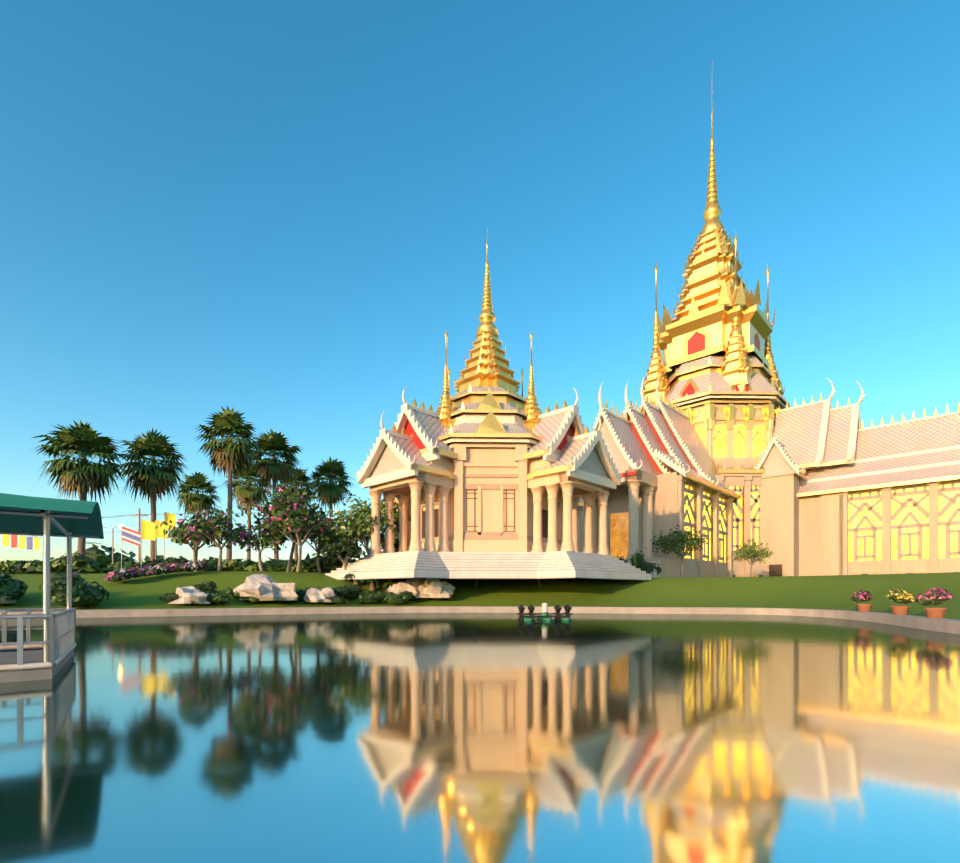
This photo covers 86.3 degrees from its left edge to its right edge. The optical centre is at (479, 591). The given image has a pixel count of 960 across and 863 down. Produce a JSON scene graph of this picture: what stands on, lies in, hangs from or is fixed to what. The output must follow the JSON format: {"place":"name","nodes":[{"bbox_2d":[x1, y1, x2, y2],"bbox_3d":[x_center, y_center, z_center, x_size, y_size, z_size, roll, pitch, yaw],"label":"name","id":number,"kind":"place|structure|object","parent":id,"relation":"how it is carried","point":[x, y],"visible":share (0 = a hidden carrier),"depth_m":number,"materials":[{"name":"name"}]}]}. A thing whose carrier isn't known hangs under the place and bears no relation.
{"place":"outdoors","nodes":[
{"label":"outdoors","id":0,"kind":"place"},
{"bbox_2d":[0,613,959,862],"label":"pond water","id":1,"kind":"structure","parent":0,"point":[496,738],"depth_m":3.18,"materials":[{"name":"blue liquid"}]},
{"bbox_2d":[0,493,103,682],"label":"gazebo","id":2,"kind":"object","parent":1,"relation":"in","point":[50,655],"visible":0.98,"depth_m":5.94,"materials":[{"name":"metal"}]},
{"bbox_2d":[517,603,571,620],"bbox_3d":[2.111,0.702,16.718,1.700,0.660,1.100,0,0,-9],"label":"pond aerator","id":3,"kind":"object","parent":1,"relation":"in","point":[544,615],"visible":0.94,"depth_m":16.61,"materials":[{"name":"black plastic"}]},
{"bbox_2d":[0,571,959,619],"bbox_3d":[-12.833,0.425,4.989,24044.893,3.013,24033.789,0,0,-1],"label":"lawn","id":4,"kind":"structure","parent":0,"point":[832,592],"depth_m":23.75,"materials":[{"name":"green plant"}]},
{"bbox_2d":[0,574,454,603],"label":"garden rocks","id":5,"kind":"object","parent":4,"relation":"on","point":[262,587],"visible":0.79,"depth_m":21.81,"materials":[{"name":"stone"}]},
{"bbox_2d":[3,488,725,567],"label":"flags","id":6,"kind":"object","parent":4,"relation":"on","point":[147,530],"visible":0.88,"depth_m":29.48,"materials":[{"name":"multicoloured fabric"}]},
{"bbox_2d":[0,405,774,607],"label":"trees","id":7,"kind":"object","parent":4,"relation":"on","point":[81,440],"depth_m":31.36,"materials":[{"name":"green plant"}]},
{"bbox_2d":[0,606,959,633],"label":"pond kerb","id":8,"kind":"structure","parent":4,"relation":"on","point":[937,624],"depth_m":20.27,"materials":[{"name":"concrete"}]},
{"bbox_2d":[856,604,946,618],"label":"flower pots","id":9,"kind":"object","parent":8,"relation":"on","point":[930,612],"visible":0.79,"depth_m":14.44,"materials":[{"name":"brown ceramic"}]},
{"bbox_2d":[850,587,953,605],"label":"potted flowers","id":10,"kind":"object","parent":9,"relation":"in","point":[934,596],"visible":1,"depth_m":14.29,"materials":[{"name":"pink plant"}]},
{"bbox_2d":[325,235,651,580],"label":"temple pavilion","id":11,"kind":"structure","parent":4,"relation":"on","point":[486,471],"depth_m":26.35,"materials":[{"name":"beige paint"}]},
{"bbox_2d":[578,110,959,576],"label":"temple","id":12,"kind":"structure","parent":4,"relation":"on","point":[819,488],"depth_m":47.54,"materials":[{"name":"concrete"}]},
{"bbox_2d":[0,0,959,561],"label":"sky","id":13,"kind":"structure","parent":0,"point":[282,214],"materials":[{"name":"blue"}]}
]}

